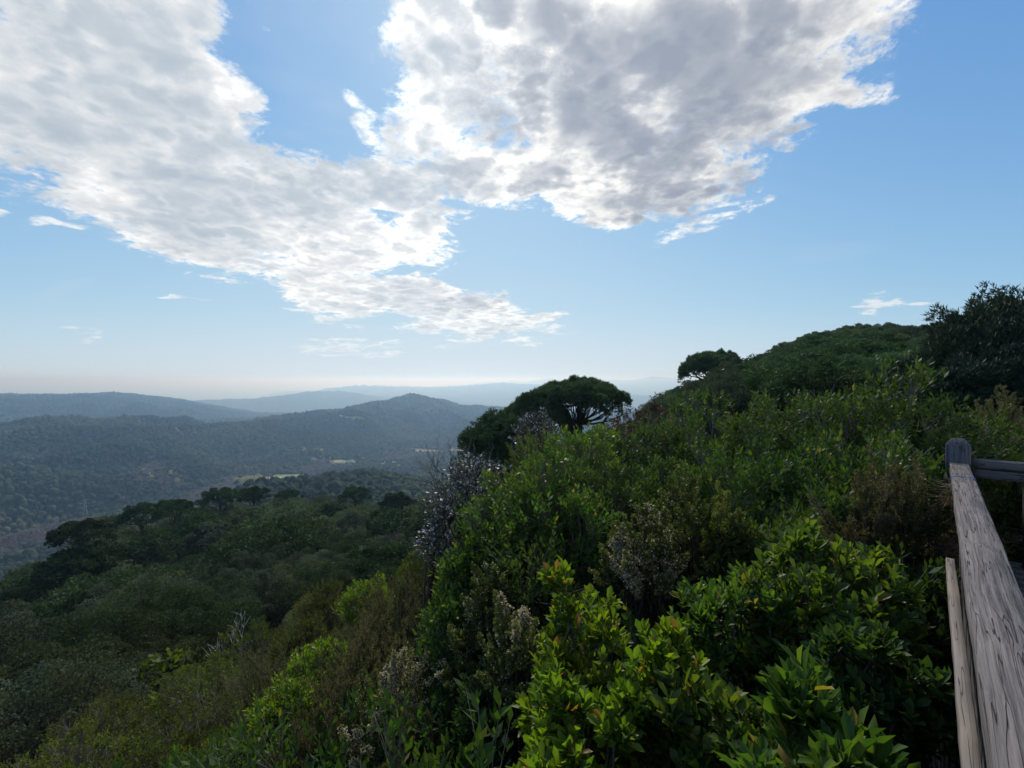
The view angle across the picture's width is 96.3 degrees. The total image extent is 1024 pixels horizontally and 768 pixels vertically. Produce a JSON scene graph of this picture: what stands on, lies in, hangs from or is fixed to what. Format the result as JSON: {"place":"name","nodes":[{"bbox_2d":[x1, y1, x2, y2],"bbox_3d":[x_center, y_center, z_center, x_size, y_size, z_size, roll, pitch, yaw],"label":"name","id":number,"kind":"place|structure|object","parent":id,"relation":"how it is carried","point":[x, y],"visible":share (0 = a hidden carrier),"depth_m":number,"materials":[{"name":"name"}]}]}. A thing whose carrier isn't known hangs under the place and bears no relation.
{"place":"outdoors","nodes":[
{"label":"outdoors","id":0,"kind":"place"},
{"bbox_2d":[0,383,472,400],"bbox_3d":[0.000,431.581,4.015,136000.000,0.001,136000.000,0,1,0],"label":"sea","id":1,"kind":"structure","parent":0,"point":[202,391],"depth_m":22583.25,"materials":[{"name":"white liquid"}]},
{"bbox_2d":[0,377,865,576],"bbox_3d":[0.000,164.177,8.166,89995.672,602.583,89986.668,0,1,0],"label":"ground","id":2,"kind":"structure","parent":0,"point":[505,394],"depth_m":5853.72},
{"bbox_2d":[0,598,71,669],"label":"holm oak","id":3,"kind":"object","parent":2,"relation":"on","point":[22,623],"visible":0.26,"depth_m":25.88,"materials":[{"name":"green plant"}]},
{"bbox_2d":[0,714,133,767],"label":"mastic bush","id":4,"kind":"object","parent":2,"relation":"on","point":[64,759],"visible":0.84,"depth_m":6.99,"materials":[{"name":"green plant"}]},
{"bbox_2d":[20,539,126,593],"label":"umbrella pine","id":5,"kind":"object","parent":2,"relation":"on","point":[59,568],"visible":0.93,"depth_m":67.61,"materials":[{"name":"green plant"}]},
{"bbox_2d":[43,517,117,568],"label":"umbrella pine","id":6,"kind":"object","parent":2,"relation":"on","point":[60,534],"visible":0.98,"depth_m":71.58,"materials":[{"name":"green plant"}]},
{"bbox_2d":[0,627,164,766],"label":"holm oak","id":7,"kind":"object","parent":2,"relation":"on","point":[24,660],"visible":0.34,"depth_m":17.78,"materials":[{"name":"green plant"}]},
{"bbox_2d":[0,649,175,767],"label":"holm oak","id":8,"kind":"object","parent":2,"relation":"on","point":[70,687],"visible":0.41,"depth_m":11.44,"materials":[{"name":"green plant"}]},
{"bbox_2d":[26,564,155,620],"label":"umbrella pine","id":9,"kind":"object","parent":2,"relation":"on","point":[71,592],"visible":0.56,"depth_m":50.19,"materials":[{"name":"green plant"}]},
{"bbox_2d":[0,657,182,766],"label":"holm oak","id":10,"kind":"object","parent":2,"relation":"on","point":[35,716],"visible":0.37,"depth_m":11.87,"materials":[{"name":"green plant"}]},
{"bbox_2d":[37,686,169,766],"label":"mastic bush","id":11,"kind":"object","parent":2,"relation":"on","point":[101,706],"visible":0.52,"depth_m":8.70,"materials":[{"name":"green plant"}]},
{"bbox_2d":[0,579,244,701],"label":"holm oak","id":12,"kind":"object","parent":2,"relation":"on","point":[138,621],"visible":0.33,"depth_m":22.86,"materials":[{"name":"green plant"}]},
{"bbox_2d":[79,727,192,767],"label":"mastic bush","id":13,"kind":"object","parent":2,"relation":"on","point":[128,749],"visible":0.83,"depth_m":6.29,"materials":[{"name":"green plant"}]},
{"bbox_2d":[72,571,209,641],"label":"holm oak","id":14,"kind":"object","parent":2,"relation":"on","point":[99,586],"visible":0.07,"depth_m":39.31,"materials":[{"name":"green plant"}]},
{"bbox_2d":[113,502,170,535],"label":"umbrella pine","id":15,"kind":"object","parent":2,"relation":"on","point":[147,509],"visible":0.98,"depth_m":90.26,"materials":[{"name":"green plant"}]},
{"bbox_2d":[61,563,266,704],"bbox_3d":[-19.177,16.158,25.780,9.991,10.612,10.100,0,1,-37],"label":"holm oak","id":16,"kind":"object","parent":2,"relation":"on","point":[190,595],"visible":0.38,"depth_m":26.45,"materials":[{"name":"green plant"}]},
{"bbox_2d":[119,695,231,767],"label":"mastic bush","id":17,"kind":"object","parent":2,"relation":"on","point":[193,738],"visible":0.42,"depth_m":7.13,"materials":[{"name":"green plant"}]},
{"bbox_2d":[85,645,271,736],"bbox_3d":[-9.717,11.468,14.095,6.131,5.825,6.280,0,1,25],"label":"mastic bush","id":18,"kind":"object","parent":2,"relation":"on","point":[147,666],"visible":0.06,"depth_m":14.71,"materials":[{"name":"green plant"}]},
{"bbox_2d":[147,631,252,737],"bbox_3d":[-6.424,7.547,9.584,1.878,4.422,1.986,0,1,-41],"label":"mastic bush","id":19,"kind":"object","parent":2,"relation":"on","point":[213,663],"visible":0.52,"depth_m":9.48,"materials":[{"name":"green plant"}]},
{"bbox_2d":[165,659,269,764],"bbox_3d":[-4.980,7.015,8.127,1.790,3.816,2.108,0,1,39],"label":"mastic bush","id":20,"kind":"object","parent":2,"relation":"on","point":[235,676],"visible":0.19,"depth_m":8.15,"materials":[{"name":"green plant"}]},
{"bbox_2d":[0,442,457,554],"bbox_3d":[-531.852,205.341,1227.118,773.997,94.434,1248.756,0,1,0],"label":"woodland","id":21,"kind":"object","parent":2,"relation":"on","point":[30,539],"visible":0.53,"depth_m":992.37,"materials":[{"name":"plant"}]},
{"bbox_2d":[192,567,297,652],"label":"holm oak","id":22,"kind":"object","parent":2,"relation":"on","point":[258,576],"visible":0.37,"depth_m":34.54,"materials":[{"name":"green plant"}]},
{"bbox_2d":[208,615,293,707],"bbox_3d":[-6.576,8.360,11.829,1.983,4.426,1.996,0,1,0],"label":"mastic bush","id":23,"kind":"object","parent":2,"relation":"on","point":[267,634],"visible":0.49,"depth_m":11.80,"materials":[{"name":"green plant"}]},
{"bbox_2d":[194,632,317,747],"bbox_3d":[-3.711,5.696,7.076,1.909,3.246,1.624,0,1,-37],"label":"tree heath","id":24,"kind":"object","parent":2,"relation":"on","point":[241,692],"visible":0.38,"depth_m":7.07,"materials":[{"name":"green plant"}]},
{"bbox_2d":[199,513,327,579],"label":"umbrella pine","id":25,"kind":"object","parent":2,"relation":"on","point":[289,529],"visible":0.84,"depth_m":55.35,"materials":[{"name":"green plant"}]},
{"bbox_2d":[230,671,337,767],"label":"strawberry tree","id":26,"kind":"object","parent":2,"relation":"on","point":[274,704],"visible":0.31,"depth_m":4.99,"materials":[{"name":"green plant"}]},
{"bbox_2d":[237,554,352,651],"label":"holm oak","id":27,"kind":"object","parent":2,"relation":"on","point":[291,580],"visible":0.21,"depth_m":37.63,"materials":[{"name":"green plant"}]},
{"bbox_2d":[212,683,396,767],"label":"undergrowth bush","id":28,"kind":"object","parent":2,"relation":"on","point":[328,754],"visible":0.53,"depth_m":3.87,"materials":[{"name":"green plant"}]},
{"bbox_2d":[270,608,347,678],"bbox_3d":[-3.783,6.523,8.698,1.472,4.280,1.338,0,1,-34],"label":"mastic bush","id":29,"kind":"object","parent":2,"relation":"on","point":[309,626],"visible":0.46,"depth_m":8.66,"materials":[{"name":"green plant"}]},
{"bbox_2d":[0,391,634,579],"bbox_3d":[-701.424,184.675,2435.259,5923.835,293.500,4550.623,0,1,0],"label":"woodland","id":30,"kind":"object","parent":2,"relation":"on","point":[378,478],"visible":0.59,"depth_m":1264.62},
{"bbox_2d":[269,558,371,627],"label":"holm oak","id":31,"kind":"object","parent":2,"relation":"on","point":[319,571],"visible":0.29,"depth_m":35.45,"materials":[{"name":"green plant"}]},
{"bbox_2d":[286,578,356,664],"bbox_3d":[-4.401,6.872,10.725,1.550,4.574,1.330,0,1,-17],"label":"mastic bush","id":32,"kind":"object","parent":2,"relation":"on","point":[315,600],"visible":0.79,"depth_m":10.55,"materials":[{"name":"green plant"}]},
{"bbox_2d":[270,685,381,767],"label":"tree heath","id":33,"kind":"object","parent":2,"relation":"on","point":[305,739],"visible":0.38,"depth_m":4.05,"materials":[{"name":"green plant"}]},
{"bbox_2d":[282,635,370,696],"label":"strawberry tree","id":34,"kind":"object","parent":2,"relation":"on","point":[306,662],"visible":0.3,"depth_m":6.60,"materials":[{"name":"green plant"}]},
{"bbox_2d":[286,632,396,756],"bbox_3d":[-1.677,4.040,4.763,1.101,2.722,1.187,0,1,20],"label":"tree heath","id":35,"kind":"object","parent":2,"relation":"on","point":[326,683],"visible":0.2,"depth_m":4.72,"materials":[{"name":"green plant"}]},
{"bbox_2d":[297,597,419,726],"bbox_3d":[-1.598,4.025,5.462,1.455,3.069,1.442,0,1,0],"label":"tree heath","id":36,"kind":"object","parent":2,"relation":"on","point":[366,647],"visible":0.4,"depth_m":5.35,"materials":[{"name":"green plant"}]},
{"bbox_2d":[328,571,398,663],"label":"strawberry tree","id":37,"kind":"object","parent":2,"relation":"on","point":[350,597],"visible":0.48,"depth_m":9.91,"materials":[{"name":"green plant"}]},
{"bbox_2d":[343,541,417,587],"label":"umbrella pine","id":38,"kind":"object","parent":2,"relation":"on","point":[388,551],"visible":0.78,"depth_m":38.70,"materials":[{"name":"green plant"}]},
{"bbox_2d":[336,642,444,767],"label":"tree heath","id":39,"kind":"object","parent":2,"relation":"on","point":[390,681],"visible":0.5,"depth_m":3.87,"materials":[{"name":"green plant"}]},
{"bbox_2d":[346,566,439,674],"bbox_3d":[-1.392,4.106,6.294,1.668,3.252,1.556,0,1,0],"label":"tree heath","id":40,"kind":"object","parent":2,"relation":"on","point":[382,606],"visible":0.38,"depth_m":6.17,"materials":[{"name":"green plant"}]},
{"bbox_2d":[377,669,490,767],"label":"strawberry tree","id":41,"kind":"object","parent":2,"relation":"on","point":[449,703],"visible":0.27,"depth_m":3.50,"materials":[{"name":"green plant"}]},
{"bbox_2d":[363,681,517,767],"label":"undergrowth bush","id":42,"kind":"object","parent":2,"relation":"on","point":[465,749],"visible":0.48,"depth_m":3.21,"materials":[{"name":"green plant"}]},
{"bbox_2d":[412,496,472,636],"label":"silvery oak","id":43,"kind":"object","parent":2,"relation":"on","point":[434,531],"visible":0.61,"depth_m":5.53,"materials":[{"name":"plant"}]},
{"bbox_2d":[374,678,523,767],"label":"undergrowth bush","id":44,"kind":"object","parent":2,"relation":"on","point":[484,755],"visible":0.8,"depth_m":2.55,"materials":[{"name":"green plant"}]},
{"bbox_2d":[431,620,486,703],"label":"tree heath","id":45,"kind":"object","parent":2,"relation":"on","point":[448,674],"visible":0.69,"depth_m":3.73,"materials":[{"name":"green plant"}]},
{"bbox_2d":[412,572,519,695],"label":"strawberry tree","id":46,"kind":"object","parent":2,"relation":"on","point":[451,603],"visible":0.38,"depth_m":4.05,"materials":[{"name":"green plant"}]},
{"bbox_2d":[424,449,511,547],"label":"silvery oak","id":47,"kind":"object","parent":2,"relation":"on","point":[476,468],"visible":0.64,"depth_m":5.44,"materials":[{"name":"plant"}]},
{"bbox_2d":[428,522,519,625],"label":"strawberry tree","id":48,"kind":"object","parent":2,"relation":"on","point":[446,569],"visible":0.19,"depth_m":4.44,"materials":[{"name":"green plant"}]},
{"bbox_2d":[0,321,961,612],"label":"slope woodland","id":49,"kind":"object","parent":2,"relation":"on","point":[236,513],"visible":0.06,"depth_m":100.85,"materials":[{"name":"plant"}]},
{"bbox_2d":[448,649,522,767],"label":"strawberry tree","id":50,"kind":"object","parent":2,"relation":"on","point":[464,732],"visible":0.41,"depth_m":3.17,"materials":[{"name":"green plant"}]},
{"bbox_2d":[459,560,531,688],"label":"tree heath","id":51,"kind":"object","parent":2,"relation":"on","point":[469,603],"visible":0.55,"depth_m":3.82,"materials":[{"name":"green plant"}]},
{"bbox_2d":[455,407,545,483],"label":"umbrella pine","id":52,"kind":"object","parent":2,"relation":"on","point":[489,430],"visible":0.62,"depth_m":29.58,"materials":[{"name":"green plant"}]},
{"bbox_2d":[439,482,572,595],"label":"strawberry tree","id":53,"kind":"object","parent":2,"relation":"on","point":[501,538],"visible":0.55,"depth_m":4.50,"materials":[{"name":"green plant"}]},
{"bbox_2d":[473,589,544,767],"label":"tree heath","id":54,"kind":"object","parent":2,"relation":"on","point":[520,640],"visible":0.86,"depth_m":3.14,"materials":[{"name":"green plant"}]},
{"bbox_2d":[456,536,596,678],"bbox_3d":[0.176,3.131,4.050,1.284,3.525,1.120,0,1,0],"label":"strawberry tree","id":55,"kind":"object","parent":2,"relation":"on","point":[535,599],"visible":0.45,"depth_m":3.87,"materials":[{"name":"green plant"}]},
{"bbox_2d":[471,442,593,557],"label":"strawberry tree","id":56,"kind":"object","parent":2,"relation":"on","point":[536,475],"visible":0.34,"depth_m":5.09,"materials":[{"name":"green plant"}]},
{"bbox_2d":[499,387,574,448],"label":"umbrella pine","id":57,"kind":"object","parent":2,"relation":"on","point":[523,403],"visible":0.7,"depth_m":31.52,"materials":[{"name":"green plant"}]},
{"bbox_2d":[502,477,621,652],"bbox_3d":[0.566,2.979,4.718,1.410,4.099,1.261,0,1,34],"label":"strawberry tree","id":58,"kind":"object","parent":2,"relation":"on","point":[595,526],"visible":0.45,"depth_m":4.46,"materials":[{"name":"green plant"}]},
{"bbox_2d":[519,421,629,573],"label":"strawberry tree","id":59,"kind":"object","parent":2,"relation":"on","point":[597,444],"visible":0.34,"depth_m":6.03,"materials":[{"name":"green plant"}]},
{"bbox_2d":[511,555,641,766],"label":"strawberry tree","id":60,"kind":"object","parent":2,"relation":"on","point":[601,621],"visible":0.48,"depth_m":2.48,"materials":[{"name":"green plant"}]},
{"bbox_2d":[535,374,633,456],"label":"umbrella pine","id":61,"kind":"object","parent":2,"relation":"on","point":[579,393],"visible":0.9,"depth_m":32.05,"materials":[{"name":"green plant"}]},
{"bbox_2d":[505,656,671,767],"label":"strawberry tree","id":62,"kind":"object","parent":2,"relation":"on","point":[564,703],"visible":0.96,"depth_m":1.90,"materials":[{"name":"green plant"}]},
{"bbox_2d":[544,458,659,656],"bbox_3d":[1.038,2.941,5.132,1.484,4.239,1.308,0,1,0],"label":"strawberry tree","id":63,"kind":"object","parent":2,"relation":"on","point":[626,498],"visible":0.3,"depth_m":5.01,"materials":[{"name":"green plant"}]},
{"bbox_2d":[560,423,660,507],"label":"strawberry tree","id":64,"kind":"object","parent":2,"relation":"on","point":[644,458],"visible":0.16,"depth_m":7.02,"materials":[{"name":"green plant"}]},
{"bbox_2d":[588,520,649,668],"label":"tree heath","id":65,"kind":"object","parent":2,"relation":"on","point":[608,571],"visible":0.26,"depth_m":3.77,"materials":[{"name":"green plant"}]},
{"bbox_2d":[576,615,713,767],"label":"strawberry tree","id":66,"kind":"object","parent":2,"relation":"on","point":[669,642],"visible":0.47,"depth_m":2.00,"materials":[{"name":"green plant"}]},
{"bbox_2d":[595,449,697,589],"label":"strawberry tree","id":67,"kind":"object","parent":2,"relation":"on","point":[636,477],"visible":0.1,"depth_m":5.54,"materials":[{"name":"green plant"}]},
{"bbox_2d":[600,502,701,680],"bbox_3d":[1.099,2.367,3.560,0.760,2.887,0.638,0,1,-23],"label":"tree heath","id":68,"kind":"object","parent":2,"relation":"on","point":[651,551],"visible":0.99,"depth_m":3.47,"materials":[{"name":"green plant"}]},
{"bbox_2d":[599,415,721,499],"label":"strawberry tree","id":69,"kind":"object","parent":2,"relation":"on","point":[662,432],"visible":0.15,"depth_m":7.39,"materials":[{"name":"green plant"}]},
{"bbox_2d":[593,523,729,631],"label":"strawberry tree","id":70,"kind":"object","parent":2,"relation":"on","point":[675,603],"visible":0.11,"depth_m":3.69,"materials":[{"name":"green plant"}]},
{"bbox_2d":[653,462,728,614],"bbox_3d":[1.474,2.207,3.872,0.604,3.065,0.715,0,1,35],"label":"tree heath","id":71,"kind":"object","parent":2,"relation":"on","point":[690,507],"visible":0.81,"depth_m":3.79,"materials":[{"name":"green plant"}]},
{"bbox_2d":[638,429,750,526],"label":"strawberry tree","id":72,"kind":"object","parent":2,"relation":"on","point":[692,472],"visible":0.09,"depth_m":5.30,"materials":[{"name":"green plant"}]},
{"bbox_2d":[629,386,774,488],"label":"strawberry tree","id":73,"kind":"object","parent":2,"relation":"on","point":[689,417],"visible":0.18,"depth_m":7.50,"materials":[{"name":"green plant"}]},
{"bbox_2d":[634,662,774,767],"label":"strawberry tree","id":74,"kind":"object","parent":2,"relation":"on","point":[725,705],"visible":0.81,"depth_m":1.78,"materials":[{"name":"green plant"}]},
{"bbox_2d":[655,497,768,615],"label":"strawberry tree","id":75,"kind":"object","parent":2,"relation":"on","point":[722,540],"visible":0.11,"depth_m":3.75,"materials":[{"name":"green plant"}]},
{"bbox_2d":[677,347,746,382],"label":"umbrella pine","id":76,"kind":"object","parent":2,"relation":"on","point":[703,362],"visible":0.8,"depth_m":41.27,"materials":[{"name":"green plant"}]},
{"bbox_2d":[683,480,753,643],"bbox_3d":[1.770,2.271,3.811,0.634,2.980,0.625,0,1,0],"label":"tree heath","id":77,"kind":"object","parent":2,"relation":"on","point":[717,515],"visible":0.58,"depth_m":3.77,"materials":[{"name":"green plant"}]},
{"bbox_2d":[664,371,792,462],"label":"holm oak","id":78,"kind":"object","parent":2,"relation":"on","point":[722,383],"visible":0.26,"depth_m":20.69,"materials":[{"name":"green plant"}]},
{"bbox_2d":[665,389,816,506],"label":"strawberry tree","id":79,"kind":"object","parent":2,"relation":"on","point":[761,415],"visible":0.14,"depth_m":6.83,"materials":[{"name":"green plant"}]},
{"bbox_2d":[667,563,825,712],"bbox_3d":[1.296,2.683,2.624,0.862,3.285,0.828,0,1,-33],"label":"strawberry tree","id":80,"kind":"object","parent":2,"relation":"on","point":[710,614],"visible":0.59,"depth_m":2.48,"materials":[{"name":"green plant"}]},
{"bbox_2d":[698,499,809,585],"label":"strawberry tree","id":81,"kind":"object","parent":2,"relation":"on","point":[753,525],"visible":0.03,"depth_m":3.77,"materials":[{"name":"green plant"}]},
{"bbox_2d":[684,429,830,554],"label":"strawberry tree","id":82,"kind":"object","parent":2,"relation":"on","point":[764,483],"visible":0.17,"depth_m":4.61,"materials":[{"name":"green plant"}]},
{"bbox_2d":[710,385,869,490],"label":"strawberry tree","id":83,"kind":"object","parent":2,"relation":"on","point":[733,427],"visible":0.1,"depth_m":6.25,"materials":[{"name":"green plant"}]},
{"bbox_2d":[710,439,890,526],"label":"strawberry tree","id":84,"kind":"object","parent":2,"relation":"on","point":[822,467],"visible":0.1,"depth_m":4.38,"materials":[{"name":"green plant"}]},
{"bbox_2d":[740,351,873,429],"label":"umbrella pine","id":85,"kind":"object","parent":2,"relation":"on","point":[820,366],"visible":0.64,"depth_m":16.54,"materials":[{"name":"green plant"}]},
{"bbox_2d":[713,643,920,767],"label":"strawberry tree","id":86,"kind":"object","parent":2,"relation":"on","point":[801,707],"visible":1,"depth_m":1.30,"materials":[{"name":"green plant"}]},
{"bbox_2d":[744,363,892,417],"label":"umbrella pine","id":87,"kind":"object","parent":2,"relation":"on","point":[813,389],"visible":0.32,"depth_m":16.16,"materials":[{"name":"green plant"}]},
{"bbox_2d":[731,516,944,715],"bbox_3d":[1.694,2.534,2.516,0.924,3.517,1.036,0,1,22],"label":"strawberry tree","id":88,"kind":"object","parent":2,"relation":"on","point":[810,591],"visible":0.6,"depth_m":2.37,"materials":[{"name":"green plant"}]},
{"bbox_2d":[745,476,941,723],"bbox_3d":[2.362,2.523,3.447,1.260,3.697,1.324,0,1,0],"label":"strawberry tree","id":89,"kind":"object","parent":2,"relation":"on","point":[832,503],"visible":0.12,"depth_m":3.38,"materials":[{"name":"green plant"}]},
{"bbox_2d":[757,382,935,488],"bbox_3d":[4.055,2.221,5.498,2.000,4.505,2.081,0,1,0],"label":"strawberry tree","id":90,"kind":"object","parent":2,"relation":"on","point":[819,420],"visible":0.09,"depth_m":5.32,"materials":[{"name":"green plant"}]},
{"bbox_2d":[802,465,923,723],"bbox_3d":[2.261,2.044,3.037,0.685,3.084,0.657,0,1,-21],"label":"tree heath","id":91,"kind":"object","parent":2,"relation":"on","point":[851,525],"visible":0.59,"depth_m":2.96,"materials":[{"name":"green plant"}]},
{"bbox_2d":[779,427,956,766],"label":"strawberry tree","id":92,"kind":"object","parent":2,"relation":"on","point":[847,464],"visible":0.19,"depth_m":3.79,"materials":[{"name":"green plant"}]},
{"bbox_2d":[800,609,957,767],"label":"strawberry tree","id":93,"kind":"object","parent":2,"relation":"on","point":[893,687],"visible":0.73,"depth_m":1.90,"materials":[{"name":"green plant"}]},
{"bbox_2d":[825,541,960,767],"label":"strawberry tree","id":94,"kind":"object","parent":2,"relation":"on","point":[935,607],"visible":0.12,"depth_m":2.44,"materials":[{"name":"green plant"}]},
{"bbox_2d":[839,444,958,767],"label":"tree heath","id":95,"kind":"object","parent":2,"relation":"on","point":[926,538],"visible":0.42,"depth_m":3.02,"materials":[{"name":"green plant"}]},
{"bbox_2d":[784,354,1023,515],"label":"strawberry tree","id":96,"kind":"object","parent":2,"relation":"on","point":[942,410],"visible":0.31,"depth_m":4.60,"materials":[{"name":"green plant"}]},
{"bbox_2d":[859,403,1023,561],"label":"strawberry tree","id":97,"kind":"object","parent":2,"relation":"on","point":[992,424],"visible":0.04,"depth_m":4.62,"materials":[{"name":"green plant"}]},
{"bbox_2d":[893,332,1023,445],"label":"umbrella pine","id":98,"kind":"object","parent":2,"relation":"on","point":[968,369],"visible":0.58,"depth_m":8.73,"materials":[{"name":"green plant"}]},
{"bbox_2d":[904,280,1023,410],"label":"umbrella pine","id":99,"kind":"object","parent":2,"relation":"on","point":[971,317],"visible":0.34,"depth_m":10.56,"materials":[{"name":"green plant"}]},
{"bbox_2d":[956,299,1023,429],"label":"umbrella pine","id":100,"kind":"object","parent":2,"relation":"on","point":[1002,335],"visible":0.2,"depth_m":9.17,"materials":[{"name":"green plant"}]},
{"bbox_2d":[0,0,1023,383],"label":"sky","id":101,"kind":"structure","parent":0,"point":[192,191],"materials":[{"name":"blue"}]},
{"bbox_2d":[1009,561,1023,591],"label":"deck floor","id":102,"kind":"structure","parent":0,"point":[1017,569],"depth_m":3.80,"materials":[{"name":"grey wood"}]},
{"bbox_2d":[943,438,1023,767],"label":"wooden railing","id":103,"kind":"object","parent":102,"relation":"on","point":[992,601],"visible":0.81,"depth_m":1.29,"materials":[{"name":"grey wood"}]},
{"bbox_2d":[946,557,981,767],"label":"batten","id":104,"kind":"object","parent":103,"relation":"attached to","point":[968,744],"visible":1,"depth_m":1.39,"materials":[{"name":"grey wood"}]},
{"bbox_2d":[972,458,1023,568],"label":"side railing","id":105,"kind":"object","parent":102,"relation":"on","point":[1004,470],"visible":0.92,"depth_m":3.90,"materials":[{"name":"grey wood"}]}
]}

